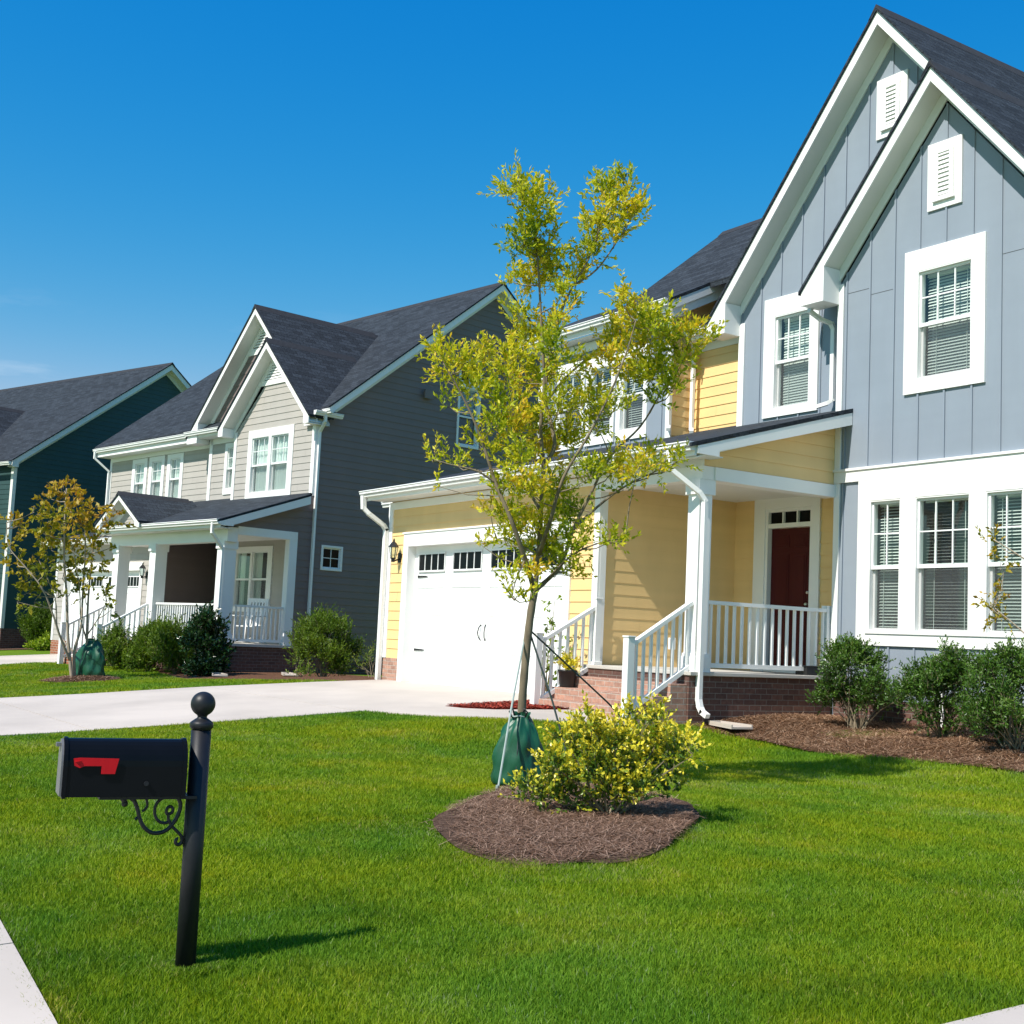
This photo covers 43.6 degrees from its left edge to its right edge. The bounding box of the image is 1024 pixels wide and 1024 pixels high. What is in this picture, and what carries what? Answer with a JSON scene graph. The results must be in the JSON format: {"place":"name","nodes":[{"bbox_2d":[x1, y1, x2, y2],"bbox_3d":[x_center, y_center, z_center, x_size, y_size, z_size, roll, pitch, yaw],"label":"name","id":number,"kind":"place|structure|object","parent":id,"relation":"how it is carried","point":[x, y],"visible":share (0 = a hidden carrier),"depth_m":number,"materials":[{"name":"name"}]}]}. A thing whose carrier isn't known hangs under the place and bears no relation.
{"place":"outdoors","nodes":[
{"label":"outdoors","id":0,"kind":"place"},
{"bbox_2d":[0,920,12,944],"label":"sidewalk","id":1,"kind":"structure","parent":0,"point":[5,937],"depth_m":5.88,"materials":[{"name":"concrete"}]},
{"bbox_2d":[0,943,56,1023],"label":"sidewalk","id":2,"kind":"structure","parent":0,"point":[15,1008],"depth_m":5.00,"materials":[{"name":"concrete"}]},
{"bbox_2d":[0,654,71,663],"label":"driveway of grey house","id":3,"kind":"structure","parent":0,"point":[12,659],"depth_m":37.58,"materials":[{"name":"concrete"}]},
{"bbox_2d":[0,703,87,736],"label":"driveway","id":4,"kind":"structure","parent":0,"point":[14,720],"depth_m":16.22,"materials":[{"name":"concrete"}]},
{"bbox_2d":[0,687,354,730],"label":"driveway","id":5,"kind":"structure","parent":0,"point":[128,709],"depth_m":18.35,"materials":[{"name":"concrete"}]},
{"bbox_2d":[206,680,529,711],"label":"driveway","id":6,"kind":"structure","parent":0,"point":[360,695],"depth_m":20.53,"materials":[{"name":"concrete"}]},
{"bbox_2d":[0,649,1023,1023],"bbox_3d":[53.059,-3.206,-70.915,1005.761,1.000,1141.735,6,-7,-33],"label":"ground","id":7,"kind":"structure","parent":0,"point":[18,651],"depth_m":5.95,"materials":[{"name":"green plant"}]},
{"bbox_2d":[0,648,31,649],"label":"mulch bed","id":8,"kind":"object","parent":7,"relation":"on","point":[14,648],"visible":0.06,"depth_m":45.55,"materials":[{"name":"brown wood"}]},
{"bbox_2d":[15,601,52,643],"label":"shrub","id":9,"kind":"object","parent":8,"relation":"on","point":[37,624],"visible":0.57,"depth_m":44.74,"materials":[{"name":"green plant"}]},
{"bbox_2d":[22,630,50,650],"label":"plant","id":10,"kind":"object","parent":7,"relation":"on","point":[36,645],"visible":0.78,"depth_m":44.08,"materials":[{"name":"green plant"}]},
{"bbox_2d":[44,676,118,682],"bbox_3d":[-9.332,3.625,27.714,1.700,0.163,1.700,6,-7,-33],"label":"mulch ring","id":11,"kind":"object","parent":7,"relation":"on","point":[82,679],"visible":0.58,"depth_m":27.29,"materials":[{"name":"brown wood"}]},
{"bbox_2d":[0,474,136,676],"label":"tree","id":12,"kind":"object","parent":11,"relation":"on","point":[53,541],"visible":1,"depth_m":27.60,"materials":[{"name":"green plant"}]},
{"bbox_2d":[39,675,120,682],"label":"ring needles","id":13,"kind":"object","parent":11,"relation":"on","point":[77,676],"visible":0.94,"depth_m":27.41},
{"bbox_2d":[76,636,105,676],"bbox_3d":[-9.217,3.168,27.986,0.785,0.926,0.558,0,-6,22],"label":"watering bag","id":14,"kind":"object","parent":11,"relation":"on","point":[90,659],"visible":0.93,"depth_m":27.78,"materials":[{"name":"green plastic"}]},
{"bbox_2d":[0,362,209,648],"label":"house","id":15,"kind":"structure","parent":7,"relation":"on","point":[53,431],"depth_m":48.30,"materials":[{"name":"teal paint"}]},
{"bbox_2d":[95,617,144,668],"bbox_3d":[-9.562,3.266,31.762,1.646,1.377,1.576,4,-6,-18],"label":"shrub","id":16,"kind":"object","parent":7,"relation":"on","point":[113,642],"visible":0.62,"depth_m":31.40,"materials":[{"name":"green plant"}]},
{"bbox_2d":[56,692,215,967],"bbox_3d":[-1.613,1.381,5.400,0.645,1.250,0.195,5,-6,-24],"label":"mailbox","id":17,"kind":"object","parent":7,"relation":"on","point":[124,770],"visible":0.99,"depth_m":5.42,"materials":[{"name":"black metal"}]},
{"bbox_2d":[56,738,63,795],"bbox_3d":[-1.884,1.054,5.313,0.027,0.227,0.162,5,-6,-24],"label":"box door","id":18,"kind":"structure","parent":17,"relation":"in","point":[61,744],"depth_m":5.28,"materials":[{"name":"grey metal"}]},
{"bbox_2d":[0,661,345,697],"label":"lawn grass","id":19,"kind":"structure","parent":7,"relation":"on","point":[20,679],"depth_m":25.01,"materials":[{"name":"green plant"}]},
{"bbox_2d":[146,950,231,980],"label":"post foot grass","id":20,"kind":"structure","parent":7,"relation":"on","point":[203,962],"depth_m":5.43,"materials":[{"name":"green plant"}]},
{"bbox_2d":[150,667,381,680],"bbox_3d":[-5.452,3.843,30.825,6.600,0.344,14.300,6,-7,-33],"label":"mulch bed","id":21,"kind":"object","parent":7,"relation":"on","point":[257,675],"visible":0.39,"depth_m":28.92,"materials":[{"name":"brown wood"}]},
{"bbox_2d":[119,610,182,671],"bbox_3d":[-8.645,3.157,30.912,1.698,1.629,1.659,6,-7,-33],"label":"shrub","id":22,"kind":"object","parent":21,"relation":"on","point":[139,658],"visible":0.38,"depth_m":30.52,"materials":[{"name":"green plant"}]},
{"bbox_2d":[142,613,194,673],"bbox_3d":[-7.869,3.111,30.295,1.795,1.501,1.719,6,-7,-33],"label":"shrub","id":23,"kind":"object","parent":21,"relation":"on","point":[163,640],"visible":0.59,"depth_m":29.98,"materials":[{"name":"green plant"}]},
{"bbox_2d":[175,600,239,676],"bbox_3d":[-7.098,3.004,29.497,1.355,1.993,1.338,1,-6,19],"label":"shrub","id":24,"kind":"object","parent":21,"relation":"on","point":[203,629],"visible":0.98,"depth_m":29.34,"materials":[{"name":"green plant"}]},
{"bbox_2d":[211,672,227,676],"bbox_3d":[-6.630,3.660,28.885,0.340,0.066,0.580,5,-6,-22],"label":"splash block","id":25,"kind":"object","parent":21,"relation":"on","point":[219,674],"depth_m":28.84,"materials":[{"name":"concrete"}]},
{"bbox_2d":[281,672,295,675],"bbox_3d":[-5.158,3.733,29.505,0.340,0.066,0.580,5,-6,-22],"label":"splash block","id":26,"kind":"object","parent":21,"relation":"on","point":[286,674],"depth_m":29.44,"materials":[{"name":"concrete"}]},
{"bbox_2d":[284,651,315,676],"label":"plant","id":27,"kind":"object","parent":21,"relation":"on","point":[306,669],"visible":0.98,"depth_m":27.52,"materials":[{"name":"green plant"}]},
{"bbox_2d":[283,602,366,676],"bbox_3d":[-4.229,2.891,28.912,1.917,1.780,1.720,3,-6,-7],"label":"shrub","id":28,"kind":"object","parent":21,"relation":"on","point":[319,630],"visible":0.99,"depth_m":28.63,"materials":[{"name":"green plant"}]},
{"bbox_2d":[352,639,382,676],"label":"shrub","id":29,"kind":"object","parent":21,"relation":"on","point":[368,662],"visible":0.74,"depth_m":27.85,"materials":[{"name":"green plant"}]},
{"bbox_2d":[46,281,539,674],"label":"house","id":30,"kind":"structure","parent":7,"relation":"on","point":[309,428],"depth_m":34.67,"materials":[{"name":"grey paint"}]},
{"bbox_2d":[65,571,139,654],"bbox_3d":[-12.335,3.104,38.703,0.075,2.630,4.850,8,-8,-43],"label":"garage door","id":31,"kind":"structure","parent":30,"relation":"in","point":[133,579],"depth_m":39.17,"materials":[{"name":"white metal"}]},
{"bbox_2d":[131,458,147,493],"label":"window","id":32,"kind":"structure","parent":30,"relation":"in","point":[140,466],"depth_m":41.12,"materials":[{"name":"white glass"}]},
{"bbox_2d":[147,455,165,495],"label":"window","id":33,"kind":"structure","parent":30,"relation":"in","point":[156,475],"depth_m":40.30,"materials":[{"name":"white glass"}]},
{"bbox_2d":[165,452,184,497],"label":"window","id":34,"kind":"structure","parent":30,"relation":"in","point":[175,462],"depth_m":39.43,"materials":[{"name":"white paint"}]},
{"bbox_2d":[222,442,233,494],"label":"window","id":35,"kind":"structure","parent":30,"relation":"in","point":[229,448],"depth_m":36.43,"materials":[{"name":"white paint"}]},
{"bbox_2d":[233,551,250,606],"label":"window","id":36,"kind":"structure","parent":30,"relation":"in","point":[242,566],"depth_m":34.96,"materials":[{"name":"white glass"}]},
{"bbox_2d":[232,598,269,643],"bbox_3d":[-6.597,2.739,32.304,0.620,1.148,1.110,1,-6,18],"label":"rocking chair","id":37,"kind":"object","parent":30,"relation":"on","point":[257,600],"visible":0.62,"depth_m":32.55,"materials":[{"name":"white paint"}]},
{"bbox_2d":[248,436,268,493],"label":"window","id":38,"kind":"structure","parent":30,"relation":"in","point":[259,450],"depth_m":34.84,"materials":[{"name":"white paint"}]},
{"bbox_2d":[249,550,267,605],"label":"window","id":39,"kind":"structure","parent":30,"relation":"in","point":[259,561],"depth_m":34.35,"materials":[{"name":"white glass"}]},
{"bbox_2d":[268,432,288,491],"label":"window","id":40,"kind":"structure","parent":30,"relation":"in","point":[279,442],"depth_m":34.14,"materials":[{"name":"white paint"}]},
{"bbox_2d":[320,545,342,571],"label":"small window","id":41,"kind":"structure","parent":30,"relation":"in","point":[331,556],"depth_m":32.98,"materials":[{"name":"white paint"}]},
{"bbox_2d":[456,385,480,449],"bbox_3d":[-1.491,-2.686,36.616,0.840,1.780,0.784,8,-8,-43],"label":"window","id":42,"kind":"structure","parent":30,"relation":"in","point":[461,418],"depth_m":36.66,"materials":[{"name":"glass"}]},
{"bbox_2d":[459,356,481,386],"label":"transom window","id":43,"kind":"structure","parent":30,"relation":"in","point":[460,356],"depth_m":36.42,"materials":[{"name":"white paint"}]},
{"bbox_2d":[369,706,615,724],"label":"walkway","id":44,"kind":"structure","parent":7,"relation":"on","point":[444,711],"depth_m":17.09,"materials":[{"name":"concrete"}]},
{"bbox_2d":[447,699,568,709],"bbox_3d":[0.382,2.772,18.110,2.180,0.175,1.490,6,-7,-33],"label":"red mulch bed","id":45,"kind":"object","parent":7,"relation":"on","point":[475,707],"visible":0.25,"depth_m":17.66,"materials":[{"name":"red wood"}]},
{"bbox_2d":[541,621,556,697],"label":"leafy stalk","id":46,"kind":"object","parent":45,"relation":"on","point":[546,629],"visible":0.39,"depth_m":18.75,"materials":[{"name":"green plant"}]},
{"bbox_2d":[541,594,564,697],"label":"leafy stalk","id":47,"kind":"object","parent":45,"relation":"on","point":[555,640],"visible":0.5,"depth_m":19.05,"materials":[{"name":"green plant"}]},
{"bbox_2d":[496,638,523,790],"bbox_3d":[-0.012,1.786,11.239,0.035,1.388,1.010,2,-6,10],"label":"guy strap","id":48,"kind":"object","parent":7,"relation":"attached to","point":[500,773],"visible":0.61,"depth_m":11.19,"materials":[{"name":"white fabric"}]},
{"bbox_2d":[432,782,698,866],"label":"mulch island","id":49,"kind":"structure","parent":7,"relation":"on","point":[443,828],"depth_m":8.48,"materials":[{"name":"brown wood"}]},
{"bbox_2d":[491,708,543,785],"bbox_3d":[0.054,2.079,11.353,0.468,0.688,0.331,2,-6,5],"label":"watering bag","id":50,"kind":"object","parent":49,"relation":"on","point":[523,736],"visible":0.81,"depth_m":11.25,"materials":[{"name":"green plastic"}]},
{"bbox_2d":[421,782,706,867],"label":"mulch needles","id":51,"kind":"object","parent":49,"relation":"on","point":[561,832],"visible":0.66,"depth_m":8.79,"materials":[{"name":"brown wood"}]},
{"bbox_2d":[497,689,711,814],"bbox_3d":[0.719,1.818,9.588,1.693,1.030,1.163,2,-6,4],"label":"shrub","id":52,"kind":"object","parent":49,"relation":"on","point":[620,773],"visible":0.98,"depth_m":9.37,"materials":[{"name":"green plant"}]},
{"bbox_2d":[426,785,706,877],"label":"straggly edge grass","id":53,"kind":"structure","parent":7,"relation":"on","point":[687,832],"depth_m":7.83,"materials":[{"name":"green plant"}]},
{"bbox_2d":[414,148,729,713],"bbox_3d":[0.530,-0.395,11.698,2.552,5.731,1.920,0,-6,28],"label":"young tree","id":54,"kind":"object","parent":7,"relation":"on","point":[525,414],"visible":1,"depth_m":11.66,"materials":[{"name":"green plant"}]},
{"bbox_2d":[531,637,575,783],"bbox_3d":[0.373,1.799,11.620,0.559,1.460,0.031,1,-6,19],"label":"guy strap","id":55,"kind":"object","parent":54,"relation":"attached to","point":[550,695],"visible":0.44,"depth_m":11.66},
{"bbox_2d":[532,631,670,771],"bbox_3d":[0.928,1.892,12.250,1.920,1.439,0.036,7,-7,-35],"label":"guy strap","id":56,"kind":"object","parent":54,"relation":"attached to","point":[574,671],"visible":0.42,"depth_m":12.04,"materials":[{"name":"fabric"}]},
{"bbox_2d":[359,4,1023,733],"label":"house","id":57,"kind":"structure","parent":7,"relation":"on","point":[847,416],"depth_m":18.42,"materials":[{"name":"yellow paint"}]},
{"bbox_2d":[409,537,563,695],"bbox_3d":[-0.477,1.778,21.860,0.125,2.530,4.980,6,-7,-33],"label":"garage door","id":58,"kind":"structure","parent":57,"relation":"in","point":[457,583],"depth_m":22.18,"materials":[{"name":"white metal"}]},
{"bbox_2d":[553,652,581,687],"bbox_3d":[0.831,2.261,18.409,0.422,0.517,0.402,6,-7,-33],"label":"flower pot","id":59,"kind":"object","parent":57,"relation":"on","point":[567,678],"visible":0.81,"depth_m":18.31,"materials":[{"name":"black plastic"}]},
{"bbox_2d":[558,635,577,666],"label":"leafy stalk","id":60,"kind":"object","parent":59,"relation":"in","point":[569,643],"visible":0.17,"depth_m":18.92,"materials":[{"name":"green plant"}]},
{"bbox_2d":[555,360,585,451],"bbox_3d":[1.448,-2.023,25.094,0.784,1.700,0.890,6,-7,-33],"label":"window","id":61,"kind":"structure","parent":57,"relation":"in","point":[573,381],"depth_m":25.08,"materials":[{"name":"white paint"}]},
{"bbox_2d":[584,352,616,446],"bbox_3d":[1.974,-2.077,24.305,0.784,1.700,0.890,6,-7,-33],"label":"window","id":62,"kind":"structure","parent":57,"relation":"in","point":[595,440],"depth_m":24.20,"materials":[{"name":"white paint"}]},
{"bbox_2d":[615,343,648,440],"bbox_3d":[2.500,-2.131,23.515,0.784,1.700,0.890,6,-7,-33],"label":"window","id":63,"kind":"structure","parent":57,"relation":"in","point":[627,421],"depth_m":23.54,"materials":[{"name":"white paint"}]},
{"bbox_2d":[769,527,809,665],"bbox_3d":[4.251,1.321,19.601,0.120,2.165,0.860,6,-7,-33],"label":"front door","id":64,"kind":"structure","parent":57,"relation":"in","point":[790,546],"depth_m":19.64,"materials":[{"name":"red paint"}]},
{"bbox_2d":[762,292,819,418],"bbox_3d":[4.661,-2.432,20.192,0.784,1.920,1.160,6,-7,-33],"label":"window","id":65,"kind":"structure","parent":57,"relation":"in","point":[791,334],"depth_m":20.19,"materials":[{"name":"white paint"}]},
{"bbox_2d":[795,665,823,675],"bbox_3d":[4.248,2.255,18.223,0.420,0.135,0.260,6,-7,-33],"label":"planter","id":66,"kind":"object","parent":57,"relation":"on","point":[809,670],"visible":0.58,"depth_m":18.10,"materials":[{"name":"black plastic"}]},
{"bbox_2d":[867,498,900,631],"bbox_3d":[5.460,0.776,17.893,0.780,1.832,0.540,6,-7,-33],"label":"window","id":67,"kind":"structure","parent":57,"relation":"in","point":[884,522],"depth_m":17.92,"materials":[{"name":"white glass"}]},
{"bbox_2d":[913,493,969,633],"bbox_3d":[5.986,0.722,17.103,0.780,1.832,0.870,6,-7,-33],"label":"window","id":68,"kind":"structure","parent":57,"relation":"in","point":[942,522],"depth_m":17.43,"materials":[{"name":"white glass"}]},
{"bbox_2d":[903,231,986,395],"bbox_3d":[6.128,-2.612,17.447,0.784,2.010,1.305,6,-7,-33],"label":"window","id":69,"kind":"structure","parent":57,"relation":"in","point":[923,265],"depth_m":17.36,"materials":[{"name":"white paint"}]},
{"bbox_2d":[985,488,1022,634],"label":"window","id":70,"kind":"structure","parent":57,"relation":"in","point":[1004,507],"depth_m":16.34,"materials":[{"name":"white glass"}]},
{"bbox_2d":[700,715,1023,771],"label":"pine straw bed","id":71,"kind":"object","parent":7,"relation":"on","point":[870,739],"visible":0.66,"depth_m":15.23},
{"bbox_2d":[708,720,752,728],"bbox_3d":[2.767,2.742,16.501,0.338,0.066,0.604,6,-7,-33],"label":"splash block","id":72,"kind":"object","parent":71,"relation":"on","point":[728,725],"depth_m":16.44,"materials":[{"name":"concrete"}]},
{"bbox_2d":[678,712,1023,771],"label":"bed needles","id":73,"kind":"object","parent":71,"relation":"on","point":[903,733],"visible":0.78,"depth_m":15.59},
{"bbox_2d":[805,631,915,729],"bbox_3d":[4.578,2.210,16.807,1.211,1.327,1.512,6,-7,-33],"label":"shrub","id":74,"kind":"object","parent":71,"relation":"on","point":[861,691],"visible":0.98,"depth_m":16.79,"materials":[{"name":"green plant"}]},
{"bbox_2d":[877,634,989,738],"bbox_3d":[5.280,2.125,15.472,1.312,1.335,1.510,6,-7,-33],"label":"shrub","id":75,"kind":"object","parent":71,"relation":"on","point":[942,674],"visible":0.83,"depth_m":15.37,"materials":[{"name":"green plant"}]},
{"bbox_2d":[951,627,1023,751],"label":"shrub","id":76,"kind":"object","parent":71,"relation":"on","point":[999,709],"visible":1,"depth_m":14.26,"materials":[{"name":"green plant"}]},
{"bbox_2d":[971,523,1023,640],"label":"tree","id":77,"kind":"object","parent":7,"relation":"on","point":[999,584],"visible":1,"depth_m":12.06,"materials":[{"name":"green plant"}]},
{"bbox_2d":[0,0,1023,479],"label":"sky","id":78,"kind":"structure","parent":0,"point":[170,170],"materials":[{"name":"blue"}]},
{"bbox_2d":[944,1004,1023,1023],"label":"neighbour driveway","id":79,"kind":"structure","parent":0,"point":[1013,1015],"depth_m":4.80,"materials":[{"name":"concrete"}]},
{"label":"sidewalk","id":80,"kind":"structure","parent":0,"visible":0},
{"bbox_2d":[0,876,86,1023],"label":"kerb edge grass","id":81,"kind":"structure","parent":80,"relation":"on","point":[19,927],"depth_m":5.45,"materials":[{"name":"green plant"}]}
]}

